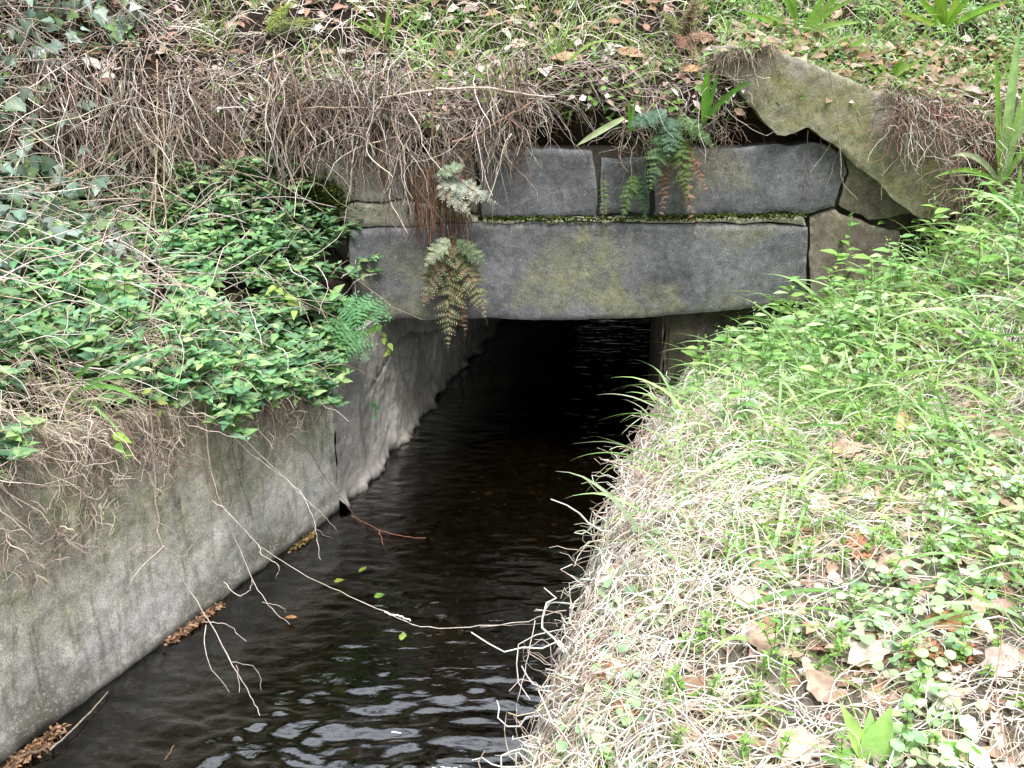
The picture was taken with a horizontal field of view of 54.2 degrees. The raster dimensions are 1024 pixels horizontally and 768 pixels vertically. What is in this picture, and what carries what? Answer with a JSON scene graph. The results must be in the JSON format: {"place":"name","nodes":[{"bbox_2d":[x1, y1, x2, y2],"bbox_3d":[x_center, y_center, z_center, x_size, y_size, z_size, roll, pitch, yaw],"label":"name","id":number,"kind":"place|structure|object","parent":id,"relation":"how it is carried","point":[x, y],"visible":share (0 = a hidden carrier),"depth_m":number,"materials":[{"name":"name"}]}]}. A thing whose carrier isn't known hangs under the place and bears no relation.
{"place":"outdoors","nodes":[
{"label":"outdoors","id":0,"kind":"place"},
{"bbox_2d":[0,317,651,767],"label":"water","id":1,"kind":"structure","parent":0,"point":[470,483],"depth_m":2.75,"materials":[{"name":"liquid"}]},
{"bbox_2d":[0,722,71,767],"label":"debris pile","id":2,"kind":"object","parent":1,"relation":"on","point":[35,745],"visible":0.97,"depth_m":2.24,"materials":[{"name":"brown plant"}]},
{"bbox_2d":[19,691,107,758],"bbox_3d":[-1.010,0.783,2.294,0.047,0.014,0.251,11,24,24],"label":"wet stick","id":3,"kind":"object","parent":1,"relation":"on","point":[52,745],"visible":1,"depth_m":2.23,"materials":[{"name":"wood"}]},
{"bbox_2d":[162,601,225,645],"bbox_3d":[-0.848,0.639,2.669,0.038,0.028,0.229,11,24,25],"label":"debris pile","id":4,"kind":"object","parent":1,"relation":"on","point":[192,624],"visible":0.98,"depth_m":2.66,"materials":[{"name":"brown plant"}]},
{"bbox_2d":[288,529,316,552],"bbox_3d":[-0.639,0.480,3.062,0.032,0.027,0.148,11,25,25],"label":"debris pile","id":5,"kind":"object","parent":1,"relation":"on","point":[306,538],"visible":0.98,"depth_m":3.06,"materials":[{"name":"brown plant"}]},
{"bbox_2d":[0,0,1023,767],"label":"ground","id":6,"kind":"structure","parent":0,"point":[576,128],"depth_m":3.15,"materials":[{"name":"soil"}]},
{"bbox_2d":[0,0,148,286],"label":"ivy cover","id":7,"kind":"object","parent":6,"relation":"on","point":[47,163],"visible":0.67,"depth_m":2.90,"materials":[{"name":"green plant"}]},
{"bbox_2d":[0,0,188,269],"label":"tangle leaves","id":8,"kind":"object","parent":6,"relation":"on","point":[5,73],"visible":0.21,"depth_m":3.06,"materials":[{"name":"green plant"}]},
{"bbox_2d":[50,356,147,431],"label":"strap leaf plant","id":9,"kind":"object","parent":6,"relation":"on","point":[94,384],"visible":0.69,"depth_m":2.24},
{"bbox_2d":[0,372,339,762],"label":"retaining wall","id":10,"kind":"structure","parent":6,"relation":"on","point":[73,648],"depth_m":2.46,"materials":[{"name":"concrete"}]},
{"bbox_2d":[0,289,338,447],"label":"wall top grass","id":11,"kind":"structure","parent":10,"relation":"on","point":[77,402],"depth_m":2.30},
{"bbox_2d":[0,269,352,617],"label":"straw fringe","id":12,"kind":"object","parent":10,"relation":"hanging from","point":[91,421],"visible":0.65,"depth_m":2.27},
{"bbox_2d":[111,432,133,458],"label":"leafy sprig","id":13,"kind":"object","parent":12,"relation":"hanging from","point":[125,438],"visible":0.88,"depth_m":2.29,"materials":[{"name":"green plant"}]},
{"bbox_2d":[141,385,167,415],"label":"leafy sprig","id":14,"kind":"object","parent":12,"relation":"attached to","point":[145,391],"visible":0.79,"depth_m":2.36,"materials":[{"name":"green plant"}]},
{"bbox_2d":[121,419,221,516],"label":"dangling twig","id":15,"kind":"object","parent":12,"relation":"on","point":[127,428],"visible":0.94,"depth_m":2.37,"materials":[{"name":"wood"}]},
{"bbox_2d":[119,400,260,715],"bbox_3d":[-0.709,0.389,2.285,0.428,0.605,0.222,11,24,24],"label":"dangling twig","id":16,"kind":"object","parent":12,"relation":"hanging from","point":[163,546],"visible":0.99,"depth_m":2.35,"materials":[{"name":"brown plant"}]},
{"bbox_2d":[204,403,289,624],"bbox_3d":[-0.676,0.316,2.463,0.349,0.496,0.137,16,27,34],"label":"dangling twig","id":17,"kind":"object","parent":12,"relation":"hanging from","point":[221,505],"visible":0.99,"depth_m":2.52,"materials":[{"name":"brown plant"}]},
{"bbox_2d":[0,26,385,481],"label":"periwinkle cover","id":18,"kind":"object","parent":6,"relation":"on","point":[298,358],"visible":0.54,"depth_m":2.79,"materials":[{"name":"green plant"}]},
{"bbox_2d":[216,419,335,559],"bbox_3d":[-0.624,0.258,2.692,0.286,0.429,0.117,0,22,0],"label":"dangling twig","id":19,"kind":"object","parent":18,"relation":"hanging from","point":[286,479],"visible":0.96,"depth_m":2.72,"materials":[{"name":"wood"}]},
{"bbox_2d":[264,285,298,319],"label":"leafy sprig","id":20,"kind":"object","parent":18,"relation":"attached to","point":[280,291],"visible":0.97,"depth_m":2.95,"materials":[{"name":"green plant"}]},
{"bbox_2d":[200,388,365,530],"bbox_3d":[-0.625,0.199,2.744,0.416,0.538,0.176,-10,24,-23],"label":"dangling twig","id":21,"kind":"object","parent":18,"relation":"hanging from","point":[235,461],"visible":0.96,"depth_m":2.67,"materials":[{"name":"wood"}]},
{"bbox_2d":[344,312,381,331],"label":"leafy sprig","id":22,"kind":"object","parent":18,"relation":"attached to","point":[373,328],"visible":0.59,"depth_m":3.06,"materials":[{"name":"green plant"}]},
{"bbox_2d":[364,327,392,356],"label":"leafy sprig","id":23,"kind":"object","parent":18,"relation":"attached to","point":[389,345],"visible":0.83,"depth_m":3.10,"materials":[{"name":"green plant"}]},
{"bbox_2d":[261,1,321,38],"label":"fern","id":24,"kind":"object","parent":6,"relation":"on","point":[281,15],"visible":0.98,"depth_m":3.20,"materials":[{"name":"green plant"}]},
{"bbox_2d":[0,0,602,488],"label":"dead stem tangle","id":25,"kind":"object","parent":6,"relation":"on","point":[94,144],"visible":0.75,"depth_m":3.01,"materials":[{"name":"brown plant"}]},
{"bbox_2d":[25,127,152,221],"bbox_3d":[-1.249,-0.621,2.973,0.332,0.282,0.034,-1,22,-3],"label":"dry vine","id":26,"kind":"object","parent":25,"relation":"attached to","point":[34,134],"visible":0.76,"depth_m":2.97,"materials":[{"name":"brown plant"}]},
{"bbox_2d":[139,60,173,313],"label":"dry vine","id":27,"kind":"object","parent":25,"relation":"hanging from","point":[153,206],"visible":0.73,"depth_m":3.01,"materials":[{"name":"brown plant"}]},
{"bbox_2d":[45,66,320,185],"bbox_3d":[-1.026,-0.843,3.148,0.817,0.318,0.470,-6,23,-14],"label":"woody vine","id":28,"kind":"object","parent":25,"relation":"on","point":[98,159],"visible":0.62,"depth_m":3.03,"materials":[{"name":"brown plant"}]},
{"bbox_2d":[164,90,217,153],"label":"dry vine","id":29,"kind":"object","parent":25,"relation":"hanging from","point":[193,125],"visible":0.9,"depth_m":3.05,"materials":[{"name":"brown plant"}]},
{"bbox_2d":[211,124,255,183],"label":"withered fern","id":30,"kind":"object","parent":25,"relation":"hanging from","point":[229,154],"visible":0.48,"depth_m":3.12,"materials":[{"name":"brown plant"}]},
{"bbox_2d":[255,112,298,200],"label":"dry vine","id":31,"kind":"object","parent":25,"relation":"hanging from","point":[284,158],"visible":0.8,"depth_m":3.10,"materials":[{"name":"brown plant"}]},
{"bbox_2d":[294,106,448,113],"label":"woody vine","id":32,"kind":"object","parent":6,"relation":"attached to","point":[369,108],"visible":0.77,"depth_m":3.05,"materials":[{"name":"brown plant"}]},
{"bbox_2d":[345,1,415,41],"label":"strap leaf plant","id":33,"kind":"object","parent":6,"relation":"on","point":[378,34],"visible":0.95,"depth_m":3.30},
{"bbox_2d":[465,53,540,89],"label":"strap leaf plant","id":34,"kind":"object","parent":6,"relation":"on","point":[503,71],"visible":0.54,"depth_m":3.11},
{"bbox_2d":[0,0,1023,304],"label":"leaf litter","id":35,"kind":"object","parent":6,"relation":"on","point":[450,16],"visible":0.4,"depth_m":3.34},
{"bbox_2d":[5,0,1023,100],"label":"embankment straw","id":36,"kind":"object","parent":6,"relation":"on","point":[480,15],"visible":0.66,"depth_m":3.33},
{"bbox_2d":[90,0,1023,152],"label":"embankment grass","id":37,"kind":"structure","parent":6,"relation":"on","point":[776,37],"depth_m":3.36,"materials":[{"name":"plant"}]},
{"bbox_2d":[531,25,583,56],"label":"strap leaf plant","id":38,"kind":"object","parent":6,"relation":"on","point":[558,47],"visible":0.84,"depth_m":3.20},
{"bbox_2d":[93,1,1023,244],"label":"hanging roots","id":39,"kind":"object","parent":6,"relation":"hanging from","point":[698,87],"visible":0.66,"depth_m":3.16,"materials":[{"name":"brown plant"}]},
{"bbox_2d":[431,4,440,166],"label":"dry stalk","id":40,"kind":"object","parent":39,"relation":"attached to","point":[435,81],"visible":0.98,"depth_m":2.99,"materials":[{"name":"brown plant"}]},
{"bbox_2d":[399,165,483,254],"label":"dead fern stalks","id":41,"kind":"object","parent":39,"relation":"hanging from","point":[431,197],"visible":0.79,"depth_m":3.22,"materials":[{"name":"brown plant"}]},
{"bbox_2d":[432,161,498,214],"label":"fern","id":42,"kind":"object","parent":39,"relation":"hanging from","point":[448,186],"visible":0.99,"depth_m":3.17,"materials":[{"name":"green plant"}]},
{"bbox_2d":[380,87,555,98],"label":"woody vine","id":43,"kind":"object","parent":39,"relation":"on","point":[441,88],"visible":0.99,"depth_m":3.03,"materials":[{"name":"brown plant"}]},
{"bbox_2d":[452,98,538,148],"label":"woody vine","id":44,"kind":"object","parent":39,"relation":"attached to","point":[482,131],"visible":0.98,"depth_m":3.10,"materials":[{"name":"brown plant"}]},
{"bbox_2d":[576,117,624,145],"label":"leaf","id":45,"kind":"object","parent":39,"relation":"attached to","point":[603,129],"visible":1,"depth_m":3.10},
{"bbox_2d":[628,99,642,131],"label":"strap leaf plant","id":46,"kind":"object","parent":39,"relation":"attached to","point":[630,117],"visible":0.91,"depth_m":3.14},
{"bbox_2d":[701,67,751,122],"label":"strap leaf plant","id":47,"kind":"object","parent":39,"relation":"attached to","point":[707,99],"visible":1,"depth_m":3.14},
{"bbox_2d":[551,51,582,60],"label":"fallen leaf","id":48,"kind":"object","parent":6,"relation":"on","point":[562,56],"visible":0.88,"depth_m":3.19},
{"bbox_2d":[167,140,1023,509],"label":"stone culvert","id":49,"kind":"object","parent":6,"relation":"on","point":[555,252],"visible":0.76,"depth_m":3.38,"materials":[{"name":"stone"}]},
{"bbox_2d":[320,291,392,389],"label":"fern","id":50,"kind":"object","parent":49,"relation":"attached to","point":[346,328],"visible":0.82,"depth_m":3.04,"materials":[{"name":"green plant"}]},
{"bbox_2d":[368,400,380,418],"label":"leafy sprig","id":51,"kind":"object","parent":49,"relation":"attached to","point":[372,404],"visible":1,"depth_m":3.21,"materials":[{"name":"green plant"}]},
{"bbox_2d":[418,235,487,346],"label":"fern","id":52,"kind":"object","parent":49,"relation":"attached to","point":[445,253],"visible":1,"depth_m":3.28,"materials":[{"name":"green plant"}]},
{"bbox_2d":[599,172,609,228],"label":"fern","id":53,"kind":"object","parent":49,"relation":"attached to","point":[605,195],"visible":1,"depth_m":3.28,"materials":[{"name":"green plant"}]},
{"bbox_2d":[618,167,649,223],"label":"fern","id":54,"kind":"object","parent":49,"relation":"attached to","point":[634,180],"visible":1,"depth_m":3.26,"materials":[{"name":"green plant"}]},
{"bbox_2d":[627,107,715,232],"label":"fern","id":55,"kind":"object","parent":49,"relation":"attached to","point":[676,144],"visible":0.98,"depth_m":3.17,"materials":[{"name":"green plant"}]},
{"bbox_2d":[708,45,966,224],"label":"render slab","id":56,"kind":"structure","parent":49,"relation":"on","point":[815,113],"depth_m":3.24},
{"bbox_2d":[829,70,857,199],"bbox_3d":[1.071,-0.797,3.229,0.178,0.422,0.010,-8,23,-20],"label":"hanging root","id":57,"kind":"object","parent":56,"relation":"hanging from","point":[839,135],"visible":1,"depth_m":3.22,"materials":[{"name":"brown plant"}]},
{"bbox_2d":[881,90,886,199],"bbox_3d":[1.204,-0.773,3.248,0.058,0.355,0.010,-9,24,-22],"label":"hanging root","id":58,"kind":"object","parent":56,"relation":"hanging from","point":[885,140],"visible":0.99,"depth_m":3.24,"materials":[{"name":"brown plant"}]},
{"bbox_2d":[606,695,640,719],"bbox_3d":[0.189,0.550,1.692,0.059,0.033,0.071,0,22,0],"label":"dead spray","id":59,"kind":"object","parent":6,"relation":"on","point":[618,702],"visible":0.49,"depth_m":1.69,"materials":[{"name":"brown plant"}]},
{"bbox_2d":[618,46,649,58],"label":"fallen leaf","id":60,"kind":"object","parent":6,"relation":"on","point":[636,53],"visible":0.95,"depth_m":3.27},
{"bbox_2d":[594,359,684,624],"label":"bank wall","id":61,"kind":"structure","parent":6,"relation":"on","point":[680,372],"depth_m":3.46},
{"bbox_2d":[471,199,1023,767],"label":"dry straw","id":62,"kind":"object","parent":61,"relation":"on","point":[583,661],"visible":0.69,"depth_m":1.97,"materials":[{"name":"plant"}]},
{"bbox_2d":[258,545,573,628],"bbox_3d":[-0.251,0.515,2.385,0.865,0.143,0.069,8,23,20],"label":"dry stalk","id":63,"kind":"object","parent":62,"relation":"on","point":[388,613],"visible":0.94,"depth_m":2.40,"materials":[{"name":"beige plant"}]},
{"bbox_2d":[515,620,553,744],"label":"dry stalk","id":64,"kind":"object","parent":62,"relation":"hanging from","point":[524,675],"visible":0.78,"depth_m":2.16,"materials":[{"name":"beige plant"}]},
{"bbox_2d":[590,654,629,687],"bbox_3d":[0.176,0.524,1.802,0.079,0.028,0.088,0,22,0],"label":"dead spray","id":65,"kind":"object","parent":62,"relation":"on","point":[609,666],"visible":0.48,"depth_m":1.81,"materials":[{"name":"brown plant"}]},
{"bbox_2d":[659,589,703,765],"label":"straw stalk","id":66,"kind":"object","parent":6,"relation":"on","point":[665,732],"visible":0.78,"depth_m":1.73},
{"bbox_2d":[658,0,716,65],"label":"fern","id":67,"kind":"object","parent":6,"relation":"on","point":[695,5],"visible":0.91,"depth_m":3.28,"materials":[{"name":"brown plant"}]},
{"bbox_2d":[672,546,707,569],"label":"fallen leaf","id":68,"kind":"object","parent":6,"relation":"on","point":[690,550],"visible":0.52,"depth_m":2.10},
{"bbox_2d":[683,675,709,697],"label":"fallen leaf","id":69,"kind":"object","parent":6,"relation":"on","point":[696,682],"visible":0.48,"depth_m":1.72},
{"bbox_2d":[682,333,716,379],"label":"tall weed","id":70,"kind":"object","parent":6,"relation":"on","point":[699,347],"visible":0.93,"depth_m":3.34,"materials":[{"name":"green plant"}]},
{"bbox_2d":[706,325,745,374],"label":"tall weed","id":71,"kind":"object","parent":6,"relation":"on","point":[727,340],"visible":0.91,"depth_m":3.23,"materials":[{"name":"green plant"}]},
{"bbox_2d":[729,585,760,608],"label":"fallen leaf","id":72,"kind":"object","parent":6,"relation":"on","point":[749,590],"visible":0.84,"depth_m":1.90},
{"bbox_2d":[748,621,777,653],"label":"fallen leaf","id":73,"kind":"object","parent":6,"relation":"on","point":[758,642],"visible":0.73,"depth_m":1.77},
{"bbox_2d":[528,126,1023,767],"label":"bank grass","id":74,"kind":"structure","parent":6,"relation":"on","point":[782,384],"depth_m":2.53,"materials":[{"name":"plant"}]},
{"bbox_2d":[761,330,792,352],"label":"tall weed","id":75,"kind":"object","parent":6,"relation":"on","point":[778,338],"visible":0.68,"depth_m":3.24,"materials":[{"name":"green plant"}]},
{"bbox_2d":[547,163,1023,767],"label":"creeping weeds","id":76,"kind":"object","parent":6,"relation":"on","point":[913,739],"visible":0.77,"depth_m":2.12,"materials":[{"name":"green plant"}]},
{"bbox_2d":[770,276,804,324],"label":"tall weed","id":77,"kind":"object","parent":6,"relation":"on","point":[795,294],"visible":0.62,"depth_m":3.42,"materials":[{"name":"green plant"}]},
{"bbox_2d":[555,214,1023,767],"bbox_3d":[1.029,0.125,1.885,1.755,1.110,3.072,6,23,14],"label":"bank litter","id":78,"kind":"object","parent":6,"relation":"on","point":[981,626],"visible":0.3,"depth_m":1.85,"materials":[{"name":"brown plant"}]},
{"bbox_2d":[739,0,860,32],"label":"strap leaf plant","id":79,"kind":"object","parent":6,"relation":"on","point":[817,15],"visible":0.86,"depth_m":3.42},
{"bbox_2d":[771,726,829,762],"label":"fallen leaf","id":80,"kind":"object","parent":6,"relation":"on","point":[796,747],"visible":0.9,"depth_m":1.54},
{"bbox_2d":[806,492,829,511],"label":"fallen leaf","id":81,"kind":"object","parent":6,"relation":"on","point":[818,495],"visible":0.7,"depth_m":2.22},
{"bbox_2d":[806,669,838,704],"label":"fallen leaf","id":82,"kind":"object","parent":6,"relation":"on","point":[819,685],"visible":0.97,"depth_m":1.63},
{"bbox_2d":[772,531,879,638],"bbox_3d":[0.622,0.377,1.878,0.058,0.055,0.423,20,29,40],"label":"straw stalk","id":83,"kind":"object","parent":6,"relation":"on","point":[830,589],"visible":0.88,"depth_m":1.82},
{"bbox_2d":[804,248,848,304],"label":"tall weed","id":84,"kind":"object","parent":6,"relation":"on","point":[831,251],"visible":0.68,"depth_m":3.37,"materials":[{"name":"green plant"}]},
{"bbox_2d":[820,32,868,50],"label":"strap leaf plant","id":85,"kind":"object","parent":6,"relation":"on","point":[854,44],"visible":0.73,"depth_m":3.43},
{"bbox_2d":[827,438,864,457],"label":"fallen leaf","id":86,"kind":"object","parent":6,"relation":"on","point":[841,442],"visible":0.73,"depth_m":2.47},
{"bbox_2d":[830,212,861,292],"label":"tall weed","id":87,"kind":"object","parent":6,"relation":"on","point":[850,223],"visible":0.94,"depth_m":3.43,"materials":[{"name":"green plant"}]},
{"bbox_2d":[819,702,893,765],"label":"broad leaf plant","id":88,"kind":"object","parent":6,"relation":"on","point":[877,735],"visible":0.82,"depth_m":1.49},
{"bbox_2d":[840,533,880,559],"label":"fallen leaf","id":89,"kind":"object","parent":6,"relation":"on","point":[861,541],"visible":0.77,"depth_m":2.00,"materials":[{"name":"brown plant"}]},
{"bbox_2d":[849,253,884,294],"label":"tall weed","id":90,"kind":"object","parent":6,"relation":"on","point":[864,271],"visible":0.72,"depth_m":3.21,"materials":[{"name":"green plant"}]},
{"bbox_2d":[847,639,891,666],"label":"fallen leaf","id":91,"kind":"object","parent":6,"relation":"on","point":[861,651],"visible":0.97,"depth_m":1.69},
{"bbox_2d":[863,57,925,76],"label":"strap leaf plant","id":92,"kind":"object","parent":6,"relation":"on","point":[899,68],"visible":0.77,"depth_m":3.35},
{"bbox_2d":[875,554,915,577],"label":"fallen leaf","id":93,"kind":"object","parent":6,"relation":"on","point":[883,562],"visible":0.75,"depth_m":1.93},
{"bbox_2d":[873,245,920,299],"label":"tall weed","id":94,"kind":"object","parent":6,"relation":"on","point":[884,249],"visible":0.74,"depth_m":3.13,"materials":[{"name":"green plant"}]},
{"bbox_2d":[894,410,913,431],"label":"fallen leaf","id":95,"kind":"object","parent":6,"relation":"on","point":[900,418],"visible":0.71,"depth_m":2.56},
{"bbox_2d":[901,218,933,260],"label":"tall weed","id":96,"kind":"object","parent":6,"relation":"on","point":[924,234],"visible":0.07,"depth_m":3.47,"materials":[{"name":"green plant"}]},
{"bbox_2d":[916,192,958,255],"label":"tall weed","id":97,"kind":"object","parent":6,"relation":"on","point":[945,246],"visible":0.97,"depth_m":3.19,"materials":[{"name":"green plant"}]},
{"bbox_2d":[922,681,961,711],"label":"fallen leaf","id":98,"kind":"object","parent":6,"relation":"on","point":[947,699],"visible":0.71,"depth_m":1.56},
{"bbox_2d":[907,636,983,669],"bbox_3d":[0.718,0.445,1.660,0.105,0.049,0.084,18,28,37],"label":"dead spray","id":99,"kind":"object","parent":6,"relation":"on","point":[938,646],"visible":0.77,"depth_m":1.66,"materials":[{"name":"brown plant"}]},
{"bbox_2d":[943,480,955,491],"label":"fallen leaf","id":100,"kind":"object","parent":6,"relation":"on","point":[949,484],"visible":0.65,"depth_m":2.22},
{"bbox_2d":[923,609,977,631],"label":"fallen leaf","id":101,"kind":"object","parent":6,"relation":"on","point":[948,621],"visible":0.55,"depth_m":1.73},
{"bbox_2d":[897,0,1006,29],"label":"strap leaf plant","id":102,"kind":"object","parent":6,"relation":"on","point":[944,18],"visible":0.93,"depth_m":3.55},
{"bbox_2d":[937,741,981,767],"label":"broad leaf plant","id":103,"kind":"object","parent":6,"relation":"on","point":[955,749],"visible":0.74,"depth_m":1.47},
{"bbox_2d":[950,226,1000,297],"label":"tall weed","id":104,"kind":"object","parent":6,"relation":"on","point":[964,280],"visible":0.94,"depth_m":2.92,"materials":[{"name":"green plant"}]},
{"bbox_2d":[934,24,1023,185],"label":"strap leaf plant","id":105,"kind":"object","parent":6,"relation":"in","point":[1017,133],"visible":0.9,"depth_m":3.20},
{"bbox_2d":[965,167,1021,242],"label":"strap leaf plant","id":106,"kind":"object","parent":6,"relation":"on","point":[994,191],"visible":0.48,"depth_m":3.13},
{"bbox_2d":[985,428,1012,442],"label":"fallen leaf","id":107,"kind":"object","parent":6,"relation":"on","point":[999,431],"visible":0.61,"depth_m":2.39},
{"bbox_2d":[981,644,1018,676],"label":"fallen leaf","id":108,"kind":"object","parent":6,"relation":"on","point":[992,654],"visible":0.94,"depth_m":1.59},
{"bbox_2d":[996,560,1010,765],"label":"straw stalk","id":109,"kind":"object","parent":6,"relation":"on","point":[997,669],"visible":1,"depth_m":1.52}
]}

